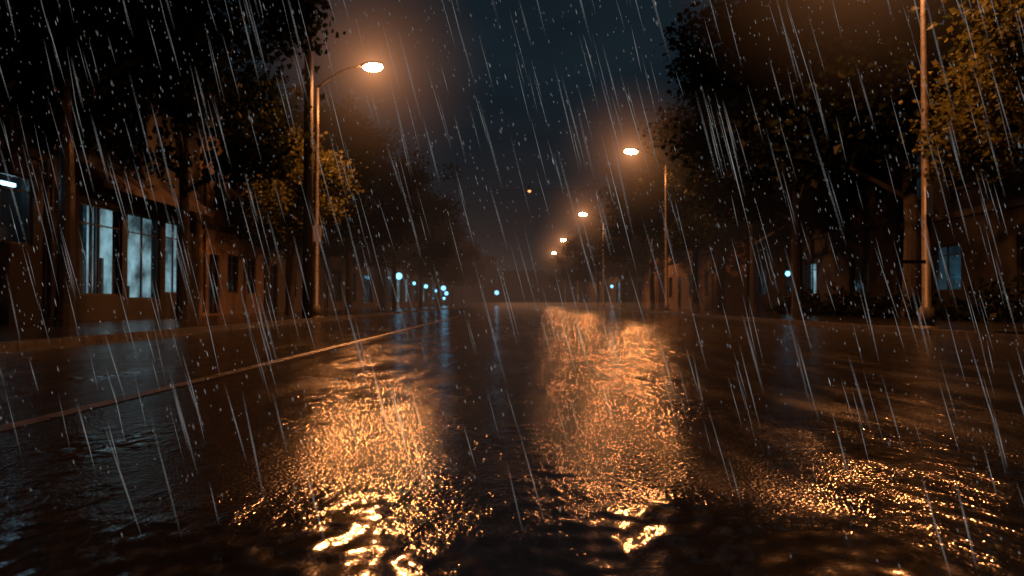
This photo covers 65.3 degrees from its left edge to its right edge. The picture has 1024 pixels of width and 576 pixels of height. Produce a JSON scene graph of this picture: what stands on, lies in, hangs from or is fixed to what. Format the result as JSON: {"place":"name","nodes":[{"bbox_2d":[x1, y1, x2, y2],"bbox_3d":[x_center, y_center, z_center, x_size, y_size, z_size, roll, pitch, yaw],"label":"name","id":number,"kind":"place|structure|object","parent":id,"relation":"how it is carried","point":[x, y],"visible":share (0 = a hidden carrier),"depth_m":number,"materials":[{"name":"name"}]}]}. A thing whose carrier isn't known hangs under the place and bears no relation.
{"place":"outdoors","nodes":[
{"label":"outdoors","id":0,"kind":"place"},
{"bbox_2d":[0,11,43,323],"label":"walls","id":1,"kind":"structure","parent":0,"point":[24,300],"depth_m":19.72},
{"bbox_2d":[0,53,15,186],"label":"interiors","id":2,"kind":"object","parent":1,"relation":"attached to","point":[8,104],"visible":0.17,"depth_m":19.73,"materials":[{"name":"white wood"}]},
{"bbox_2d":[0,40,30,245],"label":"window frames","id":3,"kind":"structure","parent":1,"relation":"attached to","point":[28,191],"depth_m":19.45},
{"bbox_2d":[0,8,46,160],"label":"trim","id":4,"kind":"structure","parent":1,"relation":"attached to","point":[17,148],"depth_m":19.17,"materials":[{"name":"stone"}]},
{"bbox_2d":[0,304,492,351],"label":"pavement","id":5,"kind":"structure","parent":0,"point":[32,335],"depth_m":17.20,"materials":[{"name":"grey concrete"}]},
{"bbox_2d":[42,21,199,321],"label":"walls","id":6,"kind":"structure","parent":5,"relation":"on","point":[95,307],"depth_m":24.57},
{"bbox_2d":[47,27,201,317],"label":"trim","id":7,"kind":"structure","parent":6,"relation":"attached to","point":[100,163],"depth_m":21.66,"materials":[{"name":"wood"}]},
{"bbox_2d":[79,105,177,297],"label":"windows","id":8,"kind":"structure","parent":6,"relation":"attached to","point":[88,236],"depth_m":24.41,"materials":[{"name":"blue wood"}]},
{"bbox_2d":[79,88,178,298],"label":"window frames","id":9,"kind":"structure","parent":6,"relation":"attached to","point":[98,225],"depth_m":25.39,"materials":[{"name":"brown wood"}]},
{"bbox_2d":[75,160,214,217],"bbox_3d":[-11.470,-3.088,25.716,0.790,0.800,8.000,0,-1,0],"label":"awning","id":10,"kind":"object","parent":6,"relation":"attached to","point":[99,172],"visible":0.94,"depth_m":23.91,"materials":[{"name":"fabric"}]},
{"bbox_2d":[0,0,307,323],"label":"street tree","id":11,"kind":"object","parent":5,"relation":"on","point":[66,35],"visible":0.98,"depth_m":18.40,"materials":[{"name":"green plant"}]},
{"bbox_2d":[75,0,345,319],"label":"street tree","id":12,"kind":"object","parent":5,"relation":"on","point":[236,154],"visible":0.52,"depth_m":23.20,"materials":[{"name":"green plant"}]},
{"bbox_2d":[199,72,265,315],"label":"townhouse","id":13,"kind":"structure","parent":5,"relation":"on","point":[228,257],"depth_m":32.98,"materials":[{"name":"brick"}]},
{"bbox_2d":[209,99,253,313],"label":"window frames","id":14,"kind":"structure","parent":13,"relation":"in","point":[211,255],"depth_m":32.93,"materials":[{"name":"brown wood"}]},
{"bbox_2d":[264,181,324,312],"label":"townhouse","id":15,"kind":"structure","parent":5,"relation":"on","point":[273,271],"depth_m":40.74,"materials":[{"name":"paint"}]},
{"bbox_2d":[270,264,294,311],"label":"window frames","id":16,"kind":"structure","parent":15,"relation":"in","point":[272,265],"depth_m":39.68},
{"bbox_2d":[223,121,367,315],"bbox_3d":[-8.330,-2.701,30.413,5.946,7.534,5.221,-1,-1,33],"label":"street tree","id":17,"kind":"object","parent":5,"relation":"on","point":[269,200],"visible":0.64,"depth_m":30.19,"materials":[{"name":"green plant"}]},
{"bbox_2d":[302,0,312,317],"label":"utility pole","id":18,"kind":"object","parent":5,"relation":"on","point":[307,275],"visible":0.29,"depth_m":25.57,"materials":[{"name":"brown wood"}]},
{"bbox_2d":[220,78,396,313],"bbox_3d":[-10.229,-3.995,36.584,9.935,10.343,9.196,0,-1,-19],"label":"street tree","id":19,"kind":"object","parent":5,"relation":"on","point":[326,119],"visible":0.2,"depth_m":35.54,"materials":[{"name":"green plant"}]},
{"bbox_2d":[313,61,382,316],"bbox_3d":[-4.728,-5.288,27.123,8.400,12.750,8.400,0,-1,0],"label":"street lamp","id":20,"kind":"object","parent":5,"relation":"on","point":[369,66],"visible":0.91,"depth_m":27.03,"materials":[{"name":"metal"}]},
{"bbox_2d":[296,112,436,310],"bbox_3d":[-9.811,-4.483,45.622,9.992,11.645,11.295,0,-1,18],"label":"street tree","id":21,"kind":"object","parent":5,"relation":"on","point":[390,212],"visible":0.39,"depth_m":45.85,"materials":[{"name":"green plant"}]},
{"bbox_2d":[351,156,468,308],"bbox_3d":[-8.154,-4.115,58.049,9.472,11.356,9.983,-1,-1,41],"label":"street tree","id":22,"kind":"object","parent":5,"relation":"on","point":[435,207],"visible":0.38,"depth_m":57.40,"materials":[{"name":"green plant"}]},
{"bbox_2d":[382,203,473,307],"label":"street tree","id":23,"kind":"object","parent":5,"relation":"on","point":[421,266],"visible":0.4,"depth_m":70.63,"materials":[{"name":"green plant"}]},
{"bbox_2d":[422,247,454,305],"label":"walls","id":24,"kind":"structure","parent":5,"relation":"on","point":[428,299],"depth_m":116.04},
{"bbox_2d":[423,284,433,301],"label":"interiors","id":25,"kind":"object","parent":24,"relation":"attached to","point":[423,293],"depth_m":103.33,"materials":[{"name":"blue wood"}]},
{"bbox_2d":[423,282,435,301],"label":"window frames","id":26,"kind":"structure","parent":24,"relation":"attached to","point":[432,292],"depth_m":111.72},
{"bbox_2d":[409,215,482,306],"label":"street tree","id":27,"kind":"object","parent":5,"relation":"on","point":[449,274],"visible":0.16,"depth_m":88.03,"materials":[{"name":"green plant"}]},
{"bbox_2d":[429,232,484,305],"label":"street tree","id":28,"kind":"object","parent":5,"relation":"on","point":[469,271],"visible":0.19,"depth_m":107.55,"materials":[{"name":"green plant"}]},
{"bbox_2d":[445,238,491,305],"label":"street tree","id":29,"kind":"object","parent":5,"relation":"on","point":[471,281],"visible":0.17,"depth_m":127.89,"materials":[{"name":"green plant"}]},
{"bbox_2d":[324,211,378,309],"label":"walls","id":30,"kind":"structure","parent":0,"point":[336,263],"depth_m":56.29,"materials":[{"name":"paint"}]},
{"bbox_2d":[327,233,366,308],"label":"trim","id":31,"kind":"structure","parent":30,"relation":"attached to","point":[327,276],"depth_m":50.43,"materials":[{"name":"stone"}]},
{"bbox_2d":[332,270,368,301],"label":"interiors","id":32,"kind":"object","parent":30,"relation":"attached to","point":[335,287],"depth_m":55.34,"materials":[{"name":"wood"}]},
{"bbox_2d":[331,225,371,301],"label":"window frames","id":33,"kind":"structure","parent":30,"relation":"attached to","point":[333,276],"depth_m":59.48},
{"bbox_2d":[379,243,418,307],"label":"walls","id":34,"kind":"structure","parent":0,"point":[403,271],"depth_m":81.06,"materials":[{"name":"paint"}]},
{"bbox_2d":[391,272,401,278],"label":"wall lantern","id":35,"kind":"object","parent":34,"relation":"attached to","point":[399,275],"depth_m":72.90,"materials":[{"name":"glass"}]},
{"bbox_2d":[385,252,412,306],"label":"trim","id":36,"kind":"structure","parent":34,"relation":"attached to","point":[386,260],"depth_m":70.43,"materials":[{"name":"stone"}]},
{"bbox_2d":[388,276,414,301],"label":"interiors","id":37,"kind":"object","parent":34,"relation":"attached to","point":[397,290],"visible":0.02,"depth_m":81.30,"materials":[{"name":"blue wood"}]},
{"bbox_2d":[388,251,418,301],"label":"window frames","id":38,"kind":"structure","parent":34,"relation":"attached to","point":[401,288],"depth_m":81.02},
{"bbox_2d":[0,304,1023,575],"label":"road","id":39,"kind":"structure","parent":0,"point":[658,492],"depth_m":3.22,"materials":[{"name":"black asphalt"}]},
{"bbox_2d":[0,314,466,430],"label":"lane marking","id":40,"kind":"object","parent":39,"relation":"on","point":[50,416],"visible":1,"depth_m":5.35,"materials":[{"name":"white paint"}]},
{"bbox_2d":[0,0,1023,575],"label":"rain","id":41,"kind":"object","parent":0,"point":[500,224],"visible":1,"depth_m":2.55,"materials":[{"name":"liquid"}]},
{"bbox_2d":[426,184,630,191],"bbox_3d":[0.303,-8.055,62.154,22.004,1.241,0.320,0,-1,0],"label":"hanging lamp","id":42,"kind":"object","parent":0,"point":[529,189],"visible":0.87,"depth_m":62.13,"materials":[{"name":"metal"}]},
{"bbox_2d":[205,0,893,288],"label":"sky","id":43,"kind":"structure","parent":0,"point":[550,59],"materials":[{"name":"black"}]},
{"bbox_2d":[543,304,1023,341],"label":"pavement","id":44,"kind":"structure","parent":0,"point":[967,329],"depth_m":19.94,"materials":[{"name":"grey concrete"}]},
{"bbox_2d":[553,252,566,305],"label":"street lamp","id":45,"kind":"object","parent":44,"relation":"on","point":[565,283],"visible":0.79,"depth_m":127.91,"materials":[{"name":"metal"}]},
{"bbox_2d":[541,239,586,304],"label":"street tree","id":46,"kind":"object","parent":44,"relation":"on","point":[552,278],"visible":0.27,"depth_m":139.55,"materials":[{"name":"green plant"}]},
{"bbox_2d":[561,239,578,305],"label":"street lamp","id":47,"kind":"object","parent":44,"relation":"on","point":[577,281],"visible":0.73,"depth_m":101.92,"materials":[{"name":"metal"}]},
{"bbox_2d":[551,233,602,305],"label":"street tree","id":48,"kind":"object","parent":44,"relation":"on","point":[562,261],"visible":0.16,"depth_m":114.65,"materials":[{"name":"green plant"}]},
{"bbox_2d":[558,218,620,306],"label":"street tree","id":49,"kind":"object","parent":44,"relation":"on","point":[583,273],"visible":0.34,"depth_m":94.76,"materials":[{"name":"green plant"}]},
{"bbox_2d":[579,212,605,307],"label":"street lamp","id":50,"kind":"object","parent":44,"relation":"on","point":[584,214],"visible":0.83,"depth_m":71.94,"materials":[{"name":"metal"}]},
{"bbox_2d":[585,246,626,306],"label":"walls","id":51,"kind":"structure","parent":44,"relation":"on","point":[590,294],"depth_m":111.52,"materials":[{"name":"paint"}]},
{"bbox_2d":[586,264,625,305],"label":"trim","id":52,"kind":"structure","parent":51,"relation":"attached to","point":[610,277],"depth_m":90.52,"materials":[{"name":"stone"}]},
{"bbox_2d":[606,282,619,301],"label":"interiors","id":53,"kind":"object","parent":51,"relation":"attached to","point":[618,293],"depth_m":100.20,"materials":[{"name":"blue wood"}]},
{"bbox_2d":[568,192,650,307],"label":"street tree","id":54,"kind":"object","parent":44,"relation":"on","point":[593,236],"visible":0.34,"depth_m":76.25,"materials":[{"name":"green plant"}]},
{"bbox_2d":[593,157,692,308],"bbox_3d":[11.416,-4.310,62.190,9.838,11.895,10.628,0,-1,-11],"label":"street tree","id":55,"kind":"object","parent":44,"relation":"on","point":[617,249],"visible":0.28,"depth_m":61.91,"materials":[{"name":"green plant"}]},
{"bbox_2d":[627,228,664,307],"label":"townhouse","id":56,"kind":"structure","parent":44,"relation":"on","point":[641,286],"depth_m":76.51,"materials":[{"name":"paint"}]},
{"bbox_2d":[625,148,670,311],"bbox_3d":[6.269,-4.995,42.066,8.400,12.700,8.400,0,-1,0],"label":"street lamp","id":57,"kind":"object","parent":44,"relation":"on","point":[634,151],"visible":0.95,"depth_m":41.96,"materials":[{"name":"metal"}]},
{"bbox_2d":[611,95,767,310],"bbox_3d":[11.849,-5.074,48.731,11.526,12.939,10.196,0,-1,5],"label":"street tree","id":58,"kind":"object","parent":44,"relation":"on","point":[696,238],"visible":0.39,"depth_m":48.04,"materials":[{"name":"green plant"}]},
{"bbox_2d":[663,194,746,309],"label":"townhouse","id":59,"kind":"structure","parent":44,"relation":"on","point":[732,284],"depth_m":52.40,"materials":[{"name":"paint"}]},
{"bbox_2d":[670,221,707,307],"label":"window frames","id":60,"kind":"structure","parent":59,"relation":"in","point":[699,221],"depth_m":63.53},
{"bbox_2d":[637,37,856,311],"bbox_3d":[12.752,-5.864,40.516,12.707,14.222,11.763,1,-1,-28],"label":"street tree","id":61,"kind":"object","parent":44,"relation":"on","point":[687,180],"visible":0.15,"depth_m":40.60,"materials":[{"name":"green plant"}]},
{"bbox_2d":[654,0,917,314],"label":"street tree","id":62,"kind":"object","parent":44,"relation":"on","point":[770,205],"visible":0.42,"depth_m":33.16,"materials":[{"name":"green plant"}]},
{"bbox_2d":[745,127,902,310],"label":"townhouse","id":63,"kind":"structure","parent":44,"relation":"on","point":[865,268],"depth_m":36.18,"materials":[{"name":"brick"}]},
{"bbox_2d":[758,161,887,295],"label":"window frames","id":64,"kind":"structure","parent":63,"relation":"in","point":[878,188],"depth_m":35.88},
{"bbox_2d":[688,0,1023,318],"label":"street tree","id":65,"kind":"object","parent":44,"relation":"on","point":[840,66],"visible":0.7,"depth_m":23.73,"materials":[{"name":"green plant"}]},
{"bbox_2d":[763,275,1023,322],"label":"hedge","id":66,"kind":"object","parent":44,"relation":"on","point":[960,310],"visible":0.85,"depth_m":24.20,"materials":[{"name":"green plant"}]},
{"bbox_2d":[813,0,1023,142],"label":"street tree","id":67,"kind":"object","parent":44,"relation":"on","point":[907,57],"visible":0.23,"depth_m":20.38,"materials":[{"name":"green plant"}]},
{"bbox_2d":[900,0,942,328],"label":"street lamp","id":68,"kind":"object","parent":44,"relation":"on","point":[928,310],"visible":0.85,"depth_m":15.54,"materials":[{"name":"metal"}]},
{"bbox_2d":[899,0,1023,197],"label":"tree","id":69,"kind":"object","parent":44,"relation":"on","point":[1006,76],"visible":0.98,"depth_m":13.73,"materials":[{"name":"green plant"}]},
{"bbox_2d":[901,0,1023,318],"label":"walls","id":70,"kind":"structure","parent":0,"point":[978,264],"depth_m":25.95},
{"bbox_2d":[901,0,1023,227],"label":"trim","id":71,"kind":"structure","parent":70,"relation":"attached to","point":[981,209],"depth_m":26.22,"materials":[{"name":"stone"}]},
{"bbox_2d":[916,128,1023,290],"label":"window frames","id":72,"kind":"structure","parent":70,"relation":"attached to","point":[948,254],"depth_m":27.91,"materials":[{"name":"brown wood"}]},
{"bbox_2d":[939,5,1021,288],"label":"interiors","id":73,"kind":"object","parent":70,"relation":"attached to","point":[955,271],"visible":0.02,"depth_m":29.19,"materials":[{"name":"blue wood"}]},
{"label":"ground","id":74,"kind":"structure","parent":0,"visible":0},
{"bbox_2d":[455,256,582,303],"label":"distant building","id":75,"kind":"structure","parent":74,"relation":"on","point":[517,290],"depth_m":235.96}
]}

